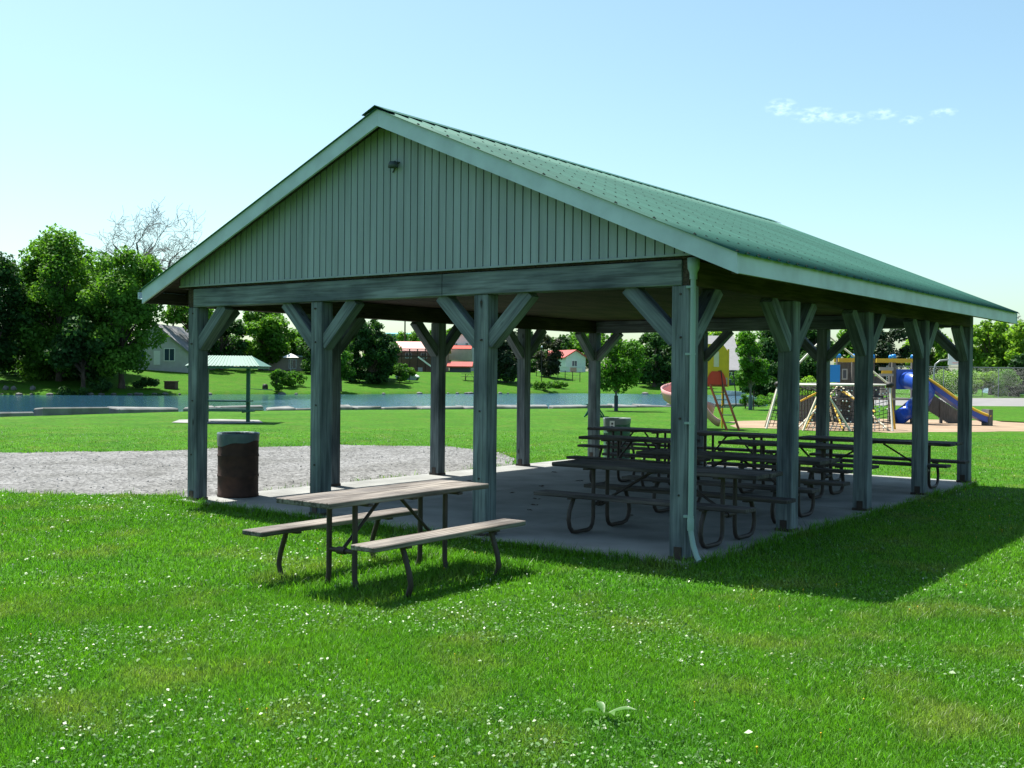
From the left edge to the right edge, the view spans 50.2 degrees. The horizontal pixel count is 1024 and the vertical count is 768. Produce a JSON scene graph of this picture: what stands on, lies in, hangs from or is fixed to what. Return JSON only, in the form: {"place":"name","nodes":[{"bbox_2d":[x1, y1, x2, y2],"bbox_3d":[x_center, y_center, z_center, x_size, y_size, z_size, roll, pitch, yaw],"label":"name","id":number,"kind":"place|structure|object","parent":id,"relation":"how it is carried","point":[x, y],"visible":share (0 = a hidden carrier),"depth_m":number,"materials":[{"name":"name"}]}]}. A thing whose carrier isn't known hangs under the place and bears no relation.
{"place":"outdoors","nodes":[
{"label":"outdoors","id":0,"kind":"place"},
{"bbox_2d":[0,393,767,412],"bbox_3d":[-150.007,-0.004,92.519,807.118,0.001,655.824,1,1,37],"label":"river","id":1,"kind":"structure","parent":0,"point":[19,403],"depth_m":90.15,"materials":[{"name":"blue liquid"}]},
{"bbox_2d":[726,390,743,395],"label":"rowing boat","id":2,"kind":"object","parent":1,"relation":"on","point":[732,393],"visible":0.74,"depth_m":128.44,"materials":[{"name":"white paint"}]},
{"bbox_2d":[0,369,1023,767],"bbox_3d":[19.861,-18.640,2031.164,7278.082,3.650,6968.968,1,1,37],"label":"lawn","id":3,"kind":"structure","parent":0,"point":[402,423],"depth_m":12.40,"materials":[{"name":"green plant"}]},
{"bbox_2d":[0,251,46,375],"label":"dark tree","id":4,"kind":"object","parent":3,"relation":"on","point":[10,296],"visible":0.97,"depth_m":103.91,"materials":[{"name":"green plant"}]},
{"bbox_2d":[0,288,63,374],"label":"dark tree","id":5,"kind":"object","parent":3,"relation":"on","point":[20,351],"visible":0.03,"depth_m":110.16,"materials":[{"name":"green plant"}]},
{"bbox_2d":[4,223,105,380],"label":"maple tree","id":6,"kind":"object","parent":3,"relation":"on","point":[58,258],"visible":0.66,"depth_m":105.59,"materials":[{"name":"green plant"}]},
{"bbox_2d":[56,386,90,394],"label":"shrub","id":7,"kind":"object","parent":3,"relation":"on","point":[62,390],"visible":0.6,"depth_m":99.36,"materials":[{"name":"green plant"}]},
{"bbox_2d":[44,313,108,387],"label":"dark tree","id":8,"kind":"object","parent":3,"relation":"on","point":[70,348],"visible":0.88,"depth_m":102.00,"materials":[{"name":"green plant"}]},
{"bbox_2d":[44,260,134,347],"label":"maple tree","id":9,"kind":"object","parent":3,"relation":"on","point":[112,271],"depth_m":114.84,"materials":[{"name":"green plant"}]},
{"bbox_2d":[87,378,112,392],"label":"shrub","id":10,"kind":"object","parent":3,"relation":"on","point":[105,386],"visible":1,"depth_m":101.59,"materials":[{"name":"green plant"}]},
{"bbox_2d":[76,245,169,388],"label":"maple tree","id":11,"kind":"object","parent":3,"relation":"on","point":[107,298],"visible":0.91,"depth_m":103.94,"materials":[{"name":"green plant"}]},
{"bbox_2d":[85,199,204,273],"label":"bare tree","id":12,"kind":"object","parent":3,"relation":"on","point":[150,248],"visible":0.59,"depth_m":133.69,"materials":[{"name":"grey plant"}]},
{"bbox_2d":[132,377,159,388],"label":"shrub","id":13,"kind":"object","parent":3,"relation":"on","point":[148,381],"visible":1,"depth_m":106.19,"materials":[{"name":"green plant"}]},
{"bbox_2d":[163,381,178,388],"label":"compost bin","id":14,"kind":"object","parent":3,"relation":"on","point":[170,384],"visible":1,"depth_m":108.01,"materials":[{"name":"brown wood"}]},
{"bbox_2d":[135,324,214,372],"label":"house","id":15,"kind":"structure","parent":3,"relation":"on","point":[171,355],"depth_m":123.98,"materials":[{"name":"grey paint"}]},
{"bbox_2d":[154,351,159,364],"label":"door","id":16,"kind":"structure","parent":15,"relation":"in","point":[156,353],"depth_m":123.94,"materials":[{"name":"white paint"}]},
{"bbox_2d":[164,348,174,360],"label":"window","id":17,"kind":"structure","parent":15,"relation":"in","point":[169,353],"depth_m":123.94,"materials":[{"name":"glass"}]},
{"bbox_2d":[159,305,214,332],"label":"maple tree","id":18,"kind":"object","parent":3,"relation":"on","point":[180,315],"visible":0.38,"depth_m":126.11,"materials":[{"name":"green plant"}]},
{"bbox_2d":[174,419,262,422],"bbox_3d":[-10.399,1.309,38.617,3.041,0.001,3.508,0,1,-16],"label":"concrete pad","id":19,"kind":"object","parent":3,"relation":"on","point":[224,421],"visible":0.85,"depth_m":38.45,"materials":[{"name":"grey concrete"}]},
{"bbox_2d":[185,355,271,421],"bbox_3d":[-9.900,0.170,38.304,2.547,2.334,1.900,1,1,0],"label":"shelter","id":20,"kind":"object","parent":19,"relation":"on","point":[227,362],"visible":0.75,"depth_m":37.93,"materials":[{"name":"green paint"}]},
{"bbox_2d":[208,319,249,369],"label":"shade tree","id":21,"kind":"object","parent":3,"relation":"on","point":[220,346],"visible":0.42,"depth_m":131.01,"materials":[{"name":"green plant"}]},
{"bbox_2d":[224,334,251,355],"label":"shrub thicket","id":22,"kind":"object","parent":3,"relation":"on","point":[231,343],"visible":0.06,"depth_m":135.78,"materials":[{"name":"green plant"}]},
{"bbox_2d":[0,444,515,496],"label":"gravel","id":23,"kind":"structure","parent":3,"relation":"on","point":[37,475],"depth_m":20.31,"materials":[{"name":"grey gravel"}]},
{"bbox_2d":[242,311,297,369],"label":"shade tree","id":24,"kind":"object","parent":3,"relation":"on","point":[270,334],"visible":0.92,"depth_m":134.56,"materials":[{"name":"green plant"}]},
{"bbox_2d":[268,368,286,391],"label":"shrub","id":25,"kind":"object","parent":3,"relation":"on","point":[275,375],"visible":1,"depth_m":111.80,"materials":[{"name":"green plant"}]},
{"bbox_2d":[258,353,304,370],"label":"house","id":26,"kind":"structure","parent":3,"relation":"on","point":[283,363],"depth_m":137.98,"materials":[{"name":"beige"}]},
{"bbox_2d":[289,359,296,368],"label":"window","id":27,"kind":"structure","parent":26,"relation":"in","point":[293,361],"depth_m":137.96,"materials":[{"name":"grey glass"}]},
{"bbox_2d":[279,372,296,387],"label":"shrub","id":28,"kind":"object","parent":3,"relation":"on","point":[289,378],"visible":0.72,"depth_m":115.34,"materials":[{"name":"green plant"}]},
{"bbox_2d":[283,354,298,371],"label":"patio umbrella","id":29,"kind":"object","parent":3,"relation":"on","point":[290,356],"visible":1,"depth_m":132.73,"materials":[{"name":"white fabric"}]},
{"bbox_2d":[286,330,303,354],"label":"shade tree","id":30,"kind":"object","parent":3,"relation":"on","point":[292,344],"visible":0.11,"depth_m":138.51,"materials":[{"name":"green plant"}]},
{"bbox_2d":[285,370,307,385],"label":"shrub","id":31,"kind":"object","parent":3,"relation":"on","point":[298,376],"visible":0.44,"depth_m":117.76,"materials":[{"name":"green plant"}]},
{"bbox_2d":[296,341,310,371],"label":"shrub thicket","id":32,"kind":"object","parent":3,"relation":"on","point":[304,351],"visible":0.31,"depth_m":132.06,"materials":[{"name":"green plant"}]},
{"bbox_2d":[341,350,355,390],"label":"sapling","id":33,"kind":"object","parent":3,"relation":"on","point":[347,371],"visible":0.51,"depth_m":115.87,"materials":[{"name":"green plant"}]},
{"bbox_2d":[345,358,382,380],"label":"shrub thicket","id":34,"kind":"object","parent":3,"relation":"on","point":[355,366],"visible":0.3,"depth_m":125.71,"materials":[{"name":"green plant"}]},
{"bbox_2d":[345,319,401,383],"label":"shade tree","id":35,"kind":"object","parent":3,"relation":"on","point":[380,349],"visible":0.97,"depth_m":124.77,"materials":[{"name":"green plant"}]},
{"bbox_2d":[0,403,763,416],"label":"river wall","id":36,"kind":"structure","parent":3,"relation":"on","point":[46,411],"depth_m":49.10,"materials":[{"name":"concrete"}]},
{"bbox_2d":[242,479,525,597],"bbox_3d":[-1.085,1.352,9.677,1.590,0.828,2.095,1,1,36],"label":"picnic table","id":37,"kind":"object","parent":3,"relation":"on","point":[365,497],"visible":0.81,"depth_m":9.43,"materials":[{"name":"brown wood"}]},
{"bbox_2d":[393,363,408,382],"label":"shrub","id":38,"kind":"object","parent":3,"relation":"on","point":[400,373],"visible":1,"depth_m":128.97,"materials":[{"name":"green plant"}]},
{"bbox_2d":[395,331,419,341],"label":"shade tree","id":39,"kind":"object","parent":3,"relation":"on","point":[413,336],"visible":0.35,"depth_m":213.90,"materials":[{"name":"green plant"}]},
{"bbox_2d":[407,367,416,380],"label":"shrub","id":40,"kind":"object","parent":3,"relation":"on","point":[412,372],"visible":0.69,"depth_m":130.62,"materials":[{"name":"green plant"}]},
{"bbox_2d":[396,341,450,371],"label":"house","id":41,"kind":"structure","parent":3,"relation":"on","point":[413,346],"depth_m":151.98,"materials":[{"name":"brick"}]},
{"bbox_2d":[397,348,429,371],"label":"raised deck","id":42,"kind":"structure","parent":41,"relation":"attached to","point":[407,355],"depth_m":148.88,"materials":[{"name":"brown wood"}]},
{"bbox_2d":[447,362,473,372],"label":"pavilion shed","id":43,"kind":"structure","parent":3,"relation":"on","point":[465,367],"depth_m":149.99,"materials":[{"name":"red metal"}]},
{"bbox_2d":[451,334,473,370],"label":"building","id":44,"kind":"structure","parent":3,"relation":"on","point":[461,340],"depth_m":167.95,"materials":[{"name":"white paint"}]},
{"bbox_2d":[449,345,471,359],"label":"house","id":45,"kind":"structure","parent":44,"relation":"attached to","point":[465,353],"depth_m":164.01,"materials":[{"name":"beige paint"}]},
{"bbox_2d":[1,495,1010,757],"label":"clover blossoms","id":46,"kind":"object","parent":3,"relation":"on","point":[335,585],"visible":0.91,"depth_m":9.08,"materials":[{"name":"white plant"}]},
{"bbox_2d":[497,356,516,381],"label":"shrub thicket","id":47,"kind":"object","parent":3,"relation":"on","point":[514,376],"visible":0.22,"depth_m":137.28,"materials":[{"name":"green plant"}]},
{"bbox_2d":[497,330,517,382],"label":"tree","id":48,"kind":"object","parent":3,"relation":"on","point":[506,354],"visible":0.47,"depth_m":136.75,"materials":[{"name":"green plant"}]},
{"bbox_2d":[0,491,1023,767],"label":"clover leaves","id":49,"kind":"object","parent":3,"relation":"on","point":[500,705],"visible":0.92,"depth_m":6.81,"materials":[{"name":"green plant"}]},
{"bbox_2d":[4,471,1019,759],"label":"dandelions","id":50,"kind":"object","parent":3,"relation":"on","point":[454,653],"visible":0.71,"depth_m":7.13,"materials":[{"name":"yellow plant"}]},
{"bbox_2d":[2,430,1021,767],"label":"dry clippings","id":51,"kind":"object","parent":3,"relation":"on","point":[570,628],"visible":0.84,"depth_m":7.21,"materials":[{"name":"plant"}]},
{"bbox_2d":[531,349,548,372],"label":"shrub thicket","id":52,"kind":"object","parent":3,"relation":"on","point":[533,365],"visible":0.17,"depth_m":164.70,"materials":[{"name":"green plant"}]},
{"bbox_2d":[533,380,555,389],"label":"shrub","id":53,"kind":"object","parent":3,"relation":"on","point":[543,385],"visible":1,"depth_m":131.60,"materials":[{"name":"green plant"}]},
{"bbox_2d":[533,334,563,376],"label":"bronze tree","id":54,"kind":"object","parent":3,"relation":"on","point":[551,361],"visible":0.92,"depth_m":149.48,"materials":[{"name":"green plant"}]},
{"bbox_2d":[534,334,571,354],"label":"woodland tree","id":55,"kind":"object","parent":3,"relation":"on","point":[564,344],"visible":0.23,"depth_m":199.22,"materials":[{"name":"green plant"}]},
{"bbox_2d":[536,367,577,380],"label":"wire fence","id":56,"kind":"object","parent":3,"relation":"on","point":[558,373],"visible":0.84,"depth_m":147.93,"materials":[{"name":"black metal"}]},
{"bbox_2d":[553,380,568,387],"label":"shrub","id":57,"kind":"object","parent":3,"relation":"on","point":[560,384],"visible":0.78,"depth_m":135.51,"materials":[{"name":"green plant"}]},
{"bbox_2d":[539,350,586,371],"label":"house","id":58,"kind":"structure","parent":3,"relation":"on","point":[574,358],"depth_m":180.08,"materials":[{"name":"white paint"}]},
{"bbox_2d":[559,367,569,371],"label":"storage crate","id":59,"kind":"object","parent":3,"relation":"on","point":[564,369],"visible":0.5,"depth_m":175.99,"materials":[{"name":"white paint"}]},
{"bbox_2d":[138,105,1018,568],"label":"picnic pavilion","id":60,"kind":"structure","parent":3,"relation":"on","point":[484,245],"depth_m":13.05,"materials":[{"name":"wood"}]},
{"bbox_2d":[217,431,259,497],"bbox_3d":[-3.852,1.128,15.387,0.586,0.893,0.586,1,1,37],"label":"trash barrel","id":61,"kind":"object","parent":60,"relation":"on","point":[238,465],"visible":1,"depth_m":15.15,"materials":[{"name":"brown metal"}]},
{"bbox_2d":[577,426,697,469],"bbox_3d":[2.352,1.205,20.284,1.890,0.758,1.357,1,1,36],"label":"picnic table","id":62,"kind":"object","parent":60,"relation":"on","point":[632,430],"visible":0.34,"depth_m":20.14,"materials":[{"name":"wood"}]},
{"bbox_2d":[566,435,710,486],"bbox_3d":[2.000,1.231,17.348,1.890,0.758,1.357,1,1,38],"label":"picnic table","id":63,"kind":"object","parent":60,"relation":"on","point":[659,441],"visible":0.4,"depth_m":17.24,"materials":[{"name":"brown wood"}]},
{"bbox_2d":[534,459,795,548],"bbox_3d":[1.641,1.281,11.968,2.540,0.758,1.357,1,1,36],"label":"picnic table","id":64,"kind":"object","parent":60,"relation":"on","point":[722,508],"visible":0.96,"depth_m":11.81,"materials":[{"name":"brown wood"}]},
{"bbox_2d":[622,449,849,523],"bbox_3d":[2.813,1.274,13.864,2.540,0.758,1.357,1,1,36],"label":"picnic table","id":65,"kind":"object","parent":60,"relation":"on","point":[745,458],"visible":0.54,"depth_m":13.58,"materials":[{"name":"wood"}]},
{"bbox_2d":[697,430,776,470],"bbox_3d":[3.860,1.231,19.128,1.890,0.758,1.357,1,1,38],"label":"picnic table","id":66,"kind":"object","parent":60,"relation":"on","point":[726,434],"visible":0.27,"depth_m":19.14,"materials":[{"name":"wood"}]},
{"bbox_2d":[707,439,878,498],"bbox_3d":[4.191,1.262,16.369,2.174,0.758,1.357,1,1,38],"label":"picnic table","id":67,"kind":"object","parent":60,"relation":"on","point":[822,447],"visible":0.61,"depth_m":16.16,"materials":[{"name":"wood"}]},
{"bbox_2d":[799,435,968,488],"bbox_3d":[5.840,1.266,17.569,2.540,0.758,1.357,1,1,37],"label":"picnic table","id":68,"kind":"object","parent":60,"relation":"on","point":[883,441],"visible":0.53,"depth_m":17.32,"materials":[{"name":"wood"}]},
{"bbox_2d":[567,334,604,370],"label":"woodland tree","id":69,"kind":"object","parent":3,"relation":"on","point":[574,345],"visible":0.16,"depth_m":198.89,"materials":[{"name":"green plant"}]},
{"bbox_2d":[568,332,608,352],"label":"shade tree","id":70,"kind":"object","parent":3,"relation":"on","point":[603,336],"visible":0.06,"depth_m":212.79,"materials":[{"name":"green plant"}]},
{"bbox_2d":[582,701,635,715],"bbox_3d":[0.494,1.712,5.697,0.237,0.042,0.209,1,1,37],"label":"plantain weed","id":71,"kind":"object","parent":3,"relation":"on","point":[600,705],"visible":1,"depth_m":5.73,"materials":[{"name":"green plant"}]},
{"bbox_2d":[603,417,630,458],"bbox_3d":[2.199,1.160,23.085,0.586,0.893,0.627,1,1,37],"label":"utility box","id":72,"kind":"object","parent":3,"relation":"on","point":[617,421],"visible":0.52,"depth_m":22.86,"materials":[{"name":"white paint"}]},
{"bbox_2d":[600,333,645,410],"bbox_3d":[5.120,-0.536,53.812,2.894,4.032,2.302,1,1,16],"label":"young tree","id":73,"kind":"object","parent":3,"relation":"on","point":[619,363],"visible":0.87,"depth_m":53.55,"materials":[{"name":"green plant"}]},
{"bbox_2d":[636,333,652,349],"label":"woodland tree","id":74,"kind":"object","parent":3,"relation":"on","point":[644,338],"visible":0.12,"depth_m":227.29,"materials":[{"name":"green plant"}]},
{"bbox_2d":[634,351,670,384],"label":"shrub thicket","id":75,"kind":"object","parent":3,"relation":"on","point":[666,376],"visible":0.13,"depth_m":140.70,"materials":[{"name":"green plant"}]},
{"bbox_2d":[639,333,671,386],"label":"shade tree","id":76,"kind":"object","parent":3,"relation":"on","point":[657,354],"visible":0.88,"depth_m":139.15,"materials":[{"name":"green plant"}]},
{"bbox_2d":[659,355,671,383],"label":"shrub thicket","id":77,"kind":"object","parent":3,"relation":"on","point":[668,363],"visible":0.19,"depth_m":141.10,"materials":[{"name":"green plant"}]},
{"bbox_2d":[661,344,739,430],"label":"slide tower","id":78,"kind":"structure","parent":3,"relation":"on","point":[718,369],"depth_m":36.51,"materials":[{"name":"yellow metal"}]},
{"bbox_2d":[708,336,739,384],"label":"house","id":79,"kind":"structure","parent":3,"relation":"on","point":[730,344],"depth_m":144.65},
{"bbox_2d":[708,331,739,347],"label":"shade tree","id":80,"kind":"object","parent":3,"relation":"on","point":[716,334],"visible":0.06,"depth_m":173.85,"materials":[{"name":"green plant"}]},
{"bbox_2d":[739,394,747,408],"bbox_3d":[12.849,1.004,60.024,0.818,0.978,0.718,1,1,10],"label":"shrub","id":81,"kind":"object","parent":3,"relation":"on","point":[744,400],"visible":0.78,"depth_m":59.91,"materials":[{"name":"green plant"}]},
{"bbox_2d":[729,331,770,409],"bbox_3d":[12.638,-0.717,58.167,2.297,4.454,2.236,0,1,-10],"label":"young tree","id":82,"kind":"object","parent":3,"relation":"on","point":[750,369],"visible":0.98,"depth_m":57.67,"materials":[{"name":"green plant"}]},
{"bbox_2d":[739,375,777,397],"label":"shrub thicket","id":83,"kind":"object","parent":3,"relation":"on","point":[766,389],"visible":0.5,"depth_m":114.58,"materials":[{"name":"green plant"}]},
{"bbox_2d":[754,399,768,406],"bbox_3d":[14.126,1.154,62.923,0.980,0.648,1.318,0,1,-21],"label":"shrub","id":84,"kind":"object","parent":3,"relation":"on","point":[758,402],"visible":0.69,"depth_m":62.68,"materials":[{"name":"green plant"}]},
{"bbox_2d":[757,392,776,404],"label":"shrub","id":85,"kind":"object","parent":3,"relation":"on","point":[767,398],"visible":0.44,"depth_m":66.00,"materials":[{"name":"green plant"}]},
{"bbox_2d":[757,331,777,377],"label":"shade tree","id":86,"kind":"object","parent":3,"relation":"on","point":[769,349],"visible":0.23,"depth_m":116.34,"materials":[{"name":"green plant"}]},
{"bbox_2d":[765,355,816,391],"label":"shrub thicket","id":87,"kind":"object","parent":3,"relation":"on","point":[807,368],"visible":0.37,"depth_m":108.67,"materials":[{"name":"green plant"}]},
{"bbox_2d":[799,375,815,395],"bbox_3d":[16.623,0.504,61.932,1.860,2.017,2.043,0,1,-41],"label":"shrub","id":88,"kind":"object","parent":3,"relation":"on","point":[810,381],"visible":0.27,"depth_m":61.90,"materials":[{"name":"green plant"}]},
{"bbox_2d":[800,330,833,391],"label":"shade tree","id":89,"kind":"object","parent":3,"relation":"on","point":[811,336],"visible":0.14,"depth_m":121.16,"materials":[{"name":"green plant"}]},
{"bbox_2d":[832,329,853,364],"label":"shade tree","id":90,"kind":"object","parent":3,"relation":"on","point":[848,347],"visible":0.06,"depth_m":125.29,"materials":[{"name":"green plant"}]},
{"bbox_2d":[730,419,1023,432],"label":"sand","id":91,"kind":"structure","parent":3,"relation":"on","point":[937,426],"depth_m":39.91,"materials":[{"name":"beige sand"}]},
{"bbox_2d":[764,337,895,430],"bbox_3d":[10.893,-0.086,37.679,4.333,3.328,4.010,0,1,-28],"label":"climbing frame","id":92,"kind":"object","parent":91,"relation":"on","point":[846,390],"visible":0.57,"depth_m":37.05,"materials":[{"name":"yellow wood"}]},
{"bbox_2d":[799,354,992,425],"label":"play castle","id":93,"kind":"structure","parent":91,"relation":"on","point":[842,370],"depth_m":42.62,"materials":[{"name":"plastic"}]},
{"bbox_2d":[853,329,911,387],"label":"spruce tree","id":94,"kind":"object","parent":3,"relation":"on","point":[884,348],"visible":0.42,"depth_m":116.87,"materials":[{"name":"green plant"}]},
{"bbox_2d":[902,328,951,378],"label":"spring tree","id":95,"kind":"object","parent":3,"relation":"on","point":[940,353],"visible":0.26,"depth_m":122.68,"materials":[{"name":"green plant"}]},
{"bbox_2d":[929,369,957,393],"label":"shrub","id":96,"kind":"object","parent":3,"relation":"on","point":[951,381],"visible":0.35,"depth_m":102.99,"materials":[{"name":"green plant"}]},
{"bbox_2d":[933,354,957,380],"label":"basketball post","id":97,"kind":"object","parent":3,"relation":"on","point":[951,360],"visible":0.59,"depth_m":77.96,"materials":[{"name":"white metal"}]},
{"bbox_2d":[886,366,1023,397],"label":"chain fence","id":98,"kind":"object","parent":3,"relation":"on","point":[973,380],"visible":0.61,"depth_m":99.51,"materials":[{"name":"grey metal"}]},
{"bbox_2d":[947,369,979,394],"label":"shrub","id":99,"kind":"object","parent":3,"relation":"on","point":[975,390],"visible":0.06,"depth_m":105.81,"materials":[{"name":"green plant"}]},
{"bbox_2d":[972,371,1002,396],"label":"shrub","id":100,"kind":"object","parent":3,"relation":"on","point":[980,376],"visible":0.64,"depth_m":103.20,"materials":[{"name":"green plant"}]},
{"bbox_2d":[973,320,1014,394],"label":"spring tree","id":101,"kind":"object","parent":3,"relation":"on","point":[989,351],"visible":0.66,"depth_m":114.88,"materials":[{"name":"green plant"}]},
{"bbox_2d":[983,369,1021,396],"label":"shrub","id":102,"kind":"object","parent":3,"relation":"on","point":[1006,375],"visible":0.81,"depth_m":102.05,"materials":[{"name":"green plant"}]},
{"bbox_2d":[996,353,1023,396],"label":"bush","id":103,"kind":"object","parent":3,"relation":"on","point":[1017,362],"visible":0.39,"depth_m":105.38,"materials":[{"name":"green plant"}]},
{"bbox_2d":[1003,319,1023,361],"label":"spring tree","id":104,"kind":"object","parent":3,"relation":"on","point":[1016,346],"visible":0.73,"depth_m":111.99,"materials":[{"name":"green plant"}]},
{"bbox_2d":[0,0,1023,373],"label":"sky","id":105,"kind":"structure","parent":0,"point":[891,132],"materials":[{"name":"blue"}]},
{"bbox_2d":[874,398,1023,405],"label":"road","id":106,"kind":"structure","parent":0,"point":[997,401],"depth_m":80.56,"materials":[{"name":"grey asphalt"}]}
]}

